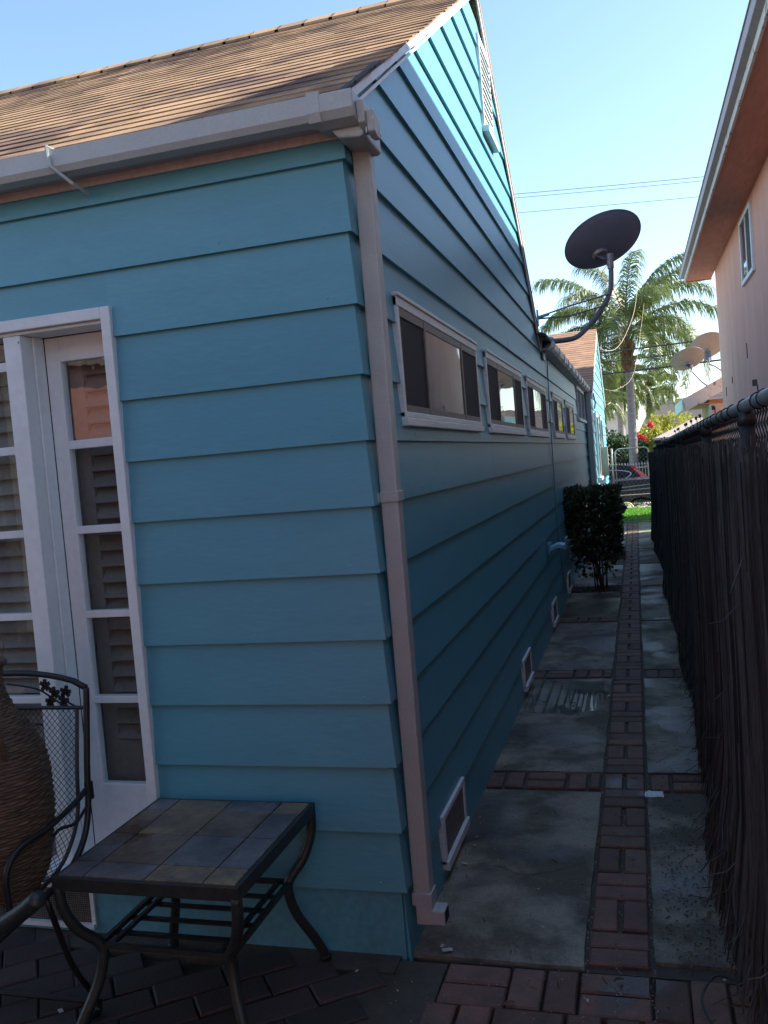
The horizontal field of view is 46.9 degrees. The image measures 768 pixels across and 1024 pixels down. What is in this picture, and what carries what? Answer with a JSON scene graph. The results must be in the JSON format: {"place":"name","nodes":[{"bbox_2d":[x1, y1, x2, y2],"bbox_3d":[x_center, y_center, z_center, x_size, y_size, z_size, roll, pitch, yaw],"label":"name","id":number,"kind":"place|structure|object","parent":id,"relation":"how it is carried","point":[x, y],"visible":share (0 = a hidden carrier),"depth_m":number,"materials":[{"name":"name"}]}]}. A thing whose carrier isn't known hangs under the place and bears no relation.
{"place":"outdoors","nodes":[
{"label":"outdoors","id":0,"kind":"place"},
{"bbox_2d":[0,926,446,1023],"bbox_3d":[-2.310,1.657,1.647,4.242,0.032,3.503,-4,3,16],"label":"cobbled patio","id":1,"kind":"structure","parent":0,"point":[278,987],"depth_m":2.68,"materials":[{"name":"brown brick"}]},
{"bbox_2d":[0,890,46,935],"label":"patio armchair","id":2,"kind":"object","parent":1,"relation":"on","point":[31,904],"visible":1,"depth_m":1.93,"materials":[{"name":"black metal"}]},
{"bbox_2d":[0,670,101,1023],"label":"wrought iron chair","id":3,"kind":"object","parent":1,"relation":"on","point":[87,791],"visible":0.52,"depth_m":2.61,"materials":[{"name":"black metal"}]},
{"bbox_2d":[0,641,55,905],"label":"wicker jar","id":4,"kind":"object","parent":3,"relation":"on","point":[27,801],"visible":0.94,"depth_m":2.36,"materials":[{"name":"brown wicker"}]},
{"bbox_2d":[51,798,331,1023],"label":"tiled side table","id":5,"kind":"object","parent":1,"relation":"on","point":[177,850],"visible":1,"depth_m":2.47,"materials":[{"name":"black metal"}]},
{"bbox_2d":[1,957,735,1023],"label":"ground","id":6,"kind":"structure","parent":0,"point":[188,969],"depth_m":2.69,"materials":[{"name":"brick"}]},
{"bbox_2d":[0,0,608,960],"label":"blue house","id":7,"kind":"structure","parent":6,"relation":"on","point":[280,500],"depth_m":2.92,"materials":[{"name":"paint"}]},
{"bbox_2d":[0,338,95,853],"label":"french door","id":8,"kind":"structure","parent":7,"relation":"in","point":[16,621],"depth_m":3.28,"materials":[{"name":"white paint"}]},
{"bbox_2d":[44,330,147,843],"bbox_3d":[-0.934,0.286,3.187,0.354,1.910,0.200,-4,3,16],"label":"french door","id":9,"kind":"structure","parent":7,"relation":"in","point":[76,372],"depth_m":3.15,"materials":[{"name":"white paint"}]},
{"bbox_2d":[391,291,483,431],"bbox_3d":[0.270,-0.590,3.849,0.036,0.466,1.617,-4,3,16],"label":"window","id":10,"kind":"structure","parent":7,"relation":"in","point":[438,388],"depth_m":3.59,"materials":[{"name":"glass"}]},
{"bbox_2d":[482,348,526,435],"bbox_3d":[0.787,-0.729,5.669,0.036,0.466,1.602,-4,3,16],"label":"window","id":11,"kind":"structure","parent":7,"relation":"in","point":[503,384],"depth_m":5.47,"materials":[{"name":"glass"}]},
{"bbox_2d":[524,375,549,437],"bbox_3d":[1.297,-0.867,7.468,0.036,0.466,1.512,-4,3,16],"label":"window","id":12,"kind":"structure","parent":7,"relation":"in","point":[535,392],"depth_m":7.30,"materials":[{"name":"glass"}]},
{"bbox_2d":[547,357,565,592],"bbox_3d":[1.677,-0.333,8.638,0.012,2.346,0.436,-4,3,16],"label":"wall cable","id":13,"kind":"object","parent":7,"relation":"attached to","point":[554,474],"depth_m":8.48,"materials":[{"name":"black rubber"}]},
{"bbox_2d":[547,536,567,554],"bbox_3d":[1.475,0.284,7.518,0.165,0.140,0.224,-4,3,16],"label":"hose hanger","id":14,"kind":"object","parent":7,"relation":"attached to","point":[562,545],"visible":1,"depth_m":7.44,"materials":[{"name":"blue paint"}]},
{"bbox_2d":[551,391,565,438],"bbox_3d":[1.862,-1.019,9.459,0.036,0.466,1.262,-4,3,16],"label":"window","id":15,"kind":"structure","parent":7,"relation":"in","point":[556,404],"depth_m":9.33,"materials":[{"name":"glass"}]},
{"bbox_2d":[564,400,575,439],"bbox_3d":[2.346,-1.149,11.162,0.036,0.466,1.472,-4,3,16],"label":"window","id":16,"kind":"structure","parent":7,"relation":"in","point":[568,411],"depth_m":11.01,"materials":[{"name":"silver metal"}]},
{"bbox_2d":[575,384,586,423],"bbox_3d":[3.037,-1.646,13.648,0.050,0.520,1.920,-4,3,16],"label":"window","id":17,"kind":"structure","parent":7,"relation":"in","point":[580,404],"depth_m":13.52,"materials":[{"name":"white paint"}]},
{"bbox_2d":[536,209,640,360],"bbox_3d":[1.909,-2.125,8.304,0.730,1.342,1.382,-2,4,40],"label":"satellite dish","id":18,"kind":"object","parent":7,"relation":"attached to","point":[607,238],"visible":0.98,"depth_m":8.41,"materials":[{"name":"grey paint"}]},
{"bbox_2d":[594,412,603,479],"bbox_3d":[3.888,-1.189,16.016,0.070,1.200,0.940,-4,3,16],"label":"downspout","id":19,"kind":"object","parent":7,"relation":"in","point":[596,423],"depth_m":15.63,"materials":[{"name":"white paint"}]},
{"bbox_2d":[599,416,607,476],"bbox_3d":[4.466,-1.333,18.030,0.080,1.220,0.940,-4,3,16],"label":"window","id":20,"kind":"structure","parent":7,"relation":"in","point":[600,418],"depth_m":17.62,"materials":[{"name":"white paint"}]},
{"bbox_2d":[599,257,639,350],"bbox_3d":[5.573,-4.932,20.516,0.179,2.608,4.136,-3,3,30],"label":"service cable","id":21,"kind":"object","parent":7,"relation":"attached to","point":[633,313],"visible":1,"depth_m":20.85,"materials":[{"name":"beige rubber"}]},
{"bbox_2d":[600,307,643,390],"bbox_3d":[5.838,-4.021,20.806,0.367,2.495,5.512,-3,3,27],"label":"service cable","id":22,"kind":"object","parent":7,"relation":"attached to","point":[636,360],"visible":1,"depth_m":20.37,"materials":[{"name":"beige rubber"}]},
{"bbox_2d":[571,583,620,593],"bbox_3d":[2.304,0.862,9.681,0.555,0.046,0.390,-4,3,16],"label":"soil bed","id":23,"kind":"object","parent":6,"relation":"on","point":[603,590],"visible":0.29,"depth_m":9.62,"materials":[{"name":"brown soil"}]},
{"bbox_2d":[562,482,628,588],"bbox_3d":[2.296,0.268,9.634,0.739,1.179,0.686,-4,3,16],"label":"clipped shrub","id":24,"kind":"object","parent":23,"relation":"on","point":[610,506],"visible":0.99,"depth_m":9.42,"materials":[{"name":"green plant"}]},
{"bbox_2d":[675,378,724,440],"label":"garage wing","id":25,"kind":"structure","parent":6,"relation":"on","point":[694,401],"depth_m":16.45,"materials":[{"name":"paint"}]},
{"bbox_2d":[670,347,706,385],"bbox_3d":[6.178,-2.895,17.962,0.684,0.823,0.719,-4,3,16],"label":"satellite dish","id":26,"kind":"object","parent":25,"relation":"on","point":[687,358],"visible":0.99,"depth_m":17.82,"materials":[{"name":"beige paint"}]},
{"bbox_2d":[681,363,710,398],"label":"antenna cables","id":27,"kind":"object","parent":26,"relation":"hanging from","point":[694,381],"visible":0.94,"depth_m":17.72,"materials":[{"name":"rubber"}]},
{"bbox_2d":[690,332,720,370],"bbox_3d":[6.900,-3.187,18.478,0.902,1.105,0.675,-2,4,44],"label":"satellite dish","id":28,"kind":"object","parent":25,"relation":"on","point":[708,343],"visible":0.75,"depth_m":18.44,"materials":[{"name":"beige paint"}]},
{"bbox_2d":[679,0,767,459],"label":"salmon house","id":29,"kind":"structure","parent":6,"relation":"on","point":[727,241],"depth_m":10.55,"materials":[{"name":"paint"}]},
{"bbox_2d":[738,201,755,286],"bbox_3d":[4.539,-3.334,11.092,0.034,0.820,1.140,-4,3,16],"label":"window","id":30,"kind":"structure","parent":29,"relation":"in","point":[745,225],"depth_m":11.02,"materials":[{"name":"white paint"}]},
{"bbox_2d":[0,0,748,430],"label":"sky","id":31,"kind":"structure","parent":0,"point":[590,93],"materials":[{"name":"blue"}]},
{"bbox_2d":[414,522,734,971],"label":"concrete path","id":32,"kind":"structure","parent":0,"point":[558,944],"depth_m":3.61,"materials":[{"name":"grey concrete"}]},
{"bbox_2d":[58,817,725,1012],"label":"paint flakes","id":33,"kind":"object","parent":32,"relation":"on","point":[60,1010],"visible":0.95,"depth_m":2.77,"materials":[{"name":"white paint"}]},
{"bbox_2d":[390,629,740,1023],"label":"grit","id":34,"kind":"object","parent":32,"relation":"on","point":[596,873],"visible":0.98,"depth_m":3.13,"materials":[{"name":"grey gravel"}]},
{"bbox_2d":[407,523,740,987],"bbox_3d":[2.674,0.815,10.098,2.000,0.034,15.550,-4,3,16],"label":"path grout","id":35,"kind":"object","parent":32,"relation":"attached to","point":[667,973],"visible":0.17,"depth_m":2.97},
{"bbox_2d":[487,522,704,971],"bbox_3d":[2.692,0.796,10.053,1.052,0.034,15.426,-4,3,16],"label":"brick strip","id":36,"kind":"object","parent":35,"relation":"on","point":[606,951],"visible":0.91,"depth_m":3.99,"materials":[{"name":"red brick"}]},
{"bbox_2d":[405,609,758,1021],"bbox_3d":[1.314,1.149,5.233,1.022,0.005,6.599,-4,3,16],"label":"debris","id":37,"kind":"object","parent":32,"relation":"on","point":[660,864],"visible":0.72,"depth_m":2.98,"materials":[{"name":"brown plant"}]},
{"bbox_2d":[610,448,614,482],"bbox_3d":[4.528,-0.507,17.419,0.044,1.490,0.042,-4,3,16],"label":"gate post","id":38,"kind":"object","parent":32,"relation":"on","point":[611,449],"visible":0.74,"depth_m":17.38,"materials":[{"name":"metal"}]},
{"bbox_2d":[614,446,649,522],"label":"wire gate","id":39,"kind":"structure","parent":38,"relation":"attached to","point":[616,469],"depth_m":17.32,"materials":[{"name":"metal"}]},
{"bbox_2d":[653,379,767,457],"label":"chain link fence","id":40,"kind":"object","parent":32,"relation":"on","point":[741,413],"visible":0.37,"depth_m":2.81,"materials":[{"name":"metal"}]},
{"bbox_2d":[647,434,767,1023],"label":"reed screen","id":41,"kind":"object","parent":40,"relation":"attached to","point":[709,521],"visible":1,"depth_m":2.63,"materials":[{"name":"brown wicker"}]},
{"bbox_2d":[418,964,763,1023],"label":"brick patio","id":42,"kind":"structure","parent":0,"point":[476,1000],"depth_m":2.47,"materials":[{"name":"red brick"}]},
{"bbox_2d":[501,1000,514,1006],"bbox_3d":[0.346,1.369,2.465,0.042,0.010,0.013,-5,3,-12],"label":"dry leaf","id":43,"kind":"object","parent":42,"relation":"on","point":[507,1002],"visible":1,"depth_m":2.47,"materials":[{"name":"brown plant"}]},
{"bbox_2d":[700,974,735,1023],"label":"bent reed","id":44,"kind":"object","parent":42,"relation":"on","point":[704,989],"visible":1,"depth_m":2.38,"materials":[{"name":"plant"}]},
{"bbox_2d":[519,197,692,212],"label":"overhead wire","id":45,"kind":"object","parent":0,"point":[604,205],"visible":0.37,"depth_m":40.45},
{"bbox_2d":[518,181,698,197],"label":"overhead wire","id":46,"kind":"object","parent":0,"point":[609,189],"visible":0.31,"depth_m":40.32,"materials":[{"name":"black metal"}]},
{"bbox_2d":[519,176,703,193],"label":"overhead wire","id":47,"kind":"object","parent":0,"point":[610,185],"visible":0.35,"depth_m":40.30,"materials":[{"name":"black metal"}]},
{"bbox_2d":[605,412,627,437],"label":"pale building","id":48,"kind":"structure","parent":0,"point":[611,426],"depth_m":55.49,"materials":[{"name":"white paint"}]},
{"bbox_2d":[609,464,645,480],"bbox_3d":[6.458,-0.639,29.572,4.494,1.658,1.810,-4,3,16],"label":"red suv","id":49,"kind":"object","parent":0,"point":[630,468],"visible":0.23,"depth_m":28.37,"materials":[{"name":"paint"}]},
{"bbox_2d":[609,476,650,502],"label":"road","id":50,"kind":"structure","parent":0,"point":[632,494],"depth_m":24.76,"materials":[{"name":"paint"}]},
{"bbox_2d":[621,506,650,522],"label":"lawn","id":51,"kind":"structure","parent":0,"point":[638,515],"depth_m":18.58,"materials":[{"name":"green plant"}]},
{"bbox_2d":[600,353,675,362],"bbox_3d":[8.314,-4.742,25.506,16.002,0.463,0.032,-4,3,16],"label":"power line","id":52,"kind":"object","parent":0,"point":[637,358],"visible":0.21,"depth_m":25.77,"materials":[{"name":"black rubber"}]},
{"bbox_2d":[631,500,645,506],"bbox_3d":[6.277,-0.191,21.845,0.432,0.236,0.337,-3,4,34],"label":"kerb plant","id":53,"kind":"object","parent":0,"point":[637,504],"visible":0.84,"depth_m":21.80,"materials":[{"name":"green plant"}]},
{"bbox_2d":[599,341,691,353],"bbox_3d":[8.291,-5.017,25.491,16.002,0.443,0.046,-4,3,16],"label":"power line","id":54,"kind":"object","parent":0,"point":[645,347],"visible":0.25,"depth_m":25.68,"materials":[{"name":"black rubber"}]},
{"bbox_2d":[602,359,719,374],"bbox_3d":[8.342,-4.404,25.523,16.003,0.486,0.058,-4,3,16],"label":"power line","id":55,"kind":"object","parent":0,"point":[651,368],"visible":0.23,"depth_m":25.73,"materials":[{"name":"black rubber"}]},
{"bbox_2d":[640,391,722,430],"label":"distant house","id":56,"kind":"structure","parent":0,"point":[664,409],"depth_m":57.31,"materials":[{"name":"white paint"}]},
{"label":"far ground","id":57,"kind":"structure","parent":0,"visible":0},
{"bbox_2d":[604,376,626,427],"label":"palm","id":58,"kind":"object","parent":57,"relation":"on","point":[623,398],"visible":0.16,"depth_m":41.44,"materials":[{"name":"green plant"}]},
{"bbox_2d":[605,427,629,464],"bbox_3d":[9.662,-2.096,37.554,2.279,3.108,2.224,-4,3,16],"label":"dark bush","id":59,"kind":"object","parent":57,"relation":"on","point":[614,442],"visible":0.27,"depth_m":36.91,"materials":[{"name":"green plant"}]},
{"bbox_2d":[531,248,717,468],"bbox_3d":[9.844,-5.565,35.806,7.037,9.955,7.474,-6,3,-20],"label":"queen palm","id":60,"kind":"object","parent":57,"relation":"on","point":[650,328],"visible":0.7,"depth_m":35.15,"materials":[{"name":"green plant"}]},
{"bbox_2d":[600,354,656,438],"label":"palm","id":61,"kind":"object","parent":57,"relation":"on","point":[639,388],"visible":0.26,"depth_m":44.36,"materials":[{"name":"plant"}]},
{"bbox_2d":[616,461,648,474],"bbox_3d":[8.443,-1.155,35.535,4.315,1.430,0.070,-4,3,16],"label":"white railing","id":62,"kind":"object","parent":57,"relation":"on","point":[641,466],"visible":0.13,"depth_m":34.98,"materials":[{"name":"metal"}]},
{"bbox_2d":[637,421,654,475],"bbox_3d":[10.397,-2.358,37.456,2.367,3.349,2.035,-2,4,39],"label":"dark bush","id":63,"kind":"object","parent":57,"relation":"on","point":[643,442],"visible":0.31,"depth_m":36.92,"materials":[{"name":"green plant"}]},
{"bbox_2d":[615,362,679,422],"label":"palm","id":64,"kind":"object","parent":57,"relation":"on","point":[650,406],"visible":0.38,"depth_m":46.51,"materials":[{"name":"green plant"}]},
{"bbox_2d":[644,440,654,475],"bbox_3d":[11.125,-1.828,36.537,0.764,2.342,0.840,-6,3,-28],"label":"yellow bush","id":65,"kind":"object","parent":57,"relation":"on","point":[650,446],"visible":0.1,"depth_m":36.46,"materials":[{"name":"green plant"}]},
{"bbox_2d":[638,410,694,442],"bbox_3d":[12.311,-2.699,38.702,2.992,3.544,2.345,-4,3,16],"label":"yellow bush","id":66,"kind":"object","parent":57,"relation":"on","point":[665,422],"visible":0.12,"depth_m":38.65,"materials":[{"name":"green plant"}]},
{"bbox_2d":[652,418,702,441],"bbox_3d":[12.860,-2.271,35.244,4.000,2.950,6.200,-4,3,16],"label":"bungalow","id":67,"kind":"object","parent":57,"relation":"on","point":[669,433],"visible":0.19,"depth_m":33.44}
]}

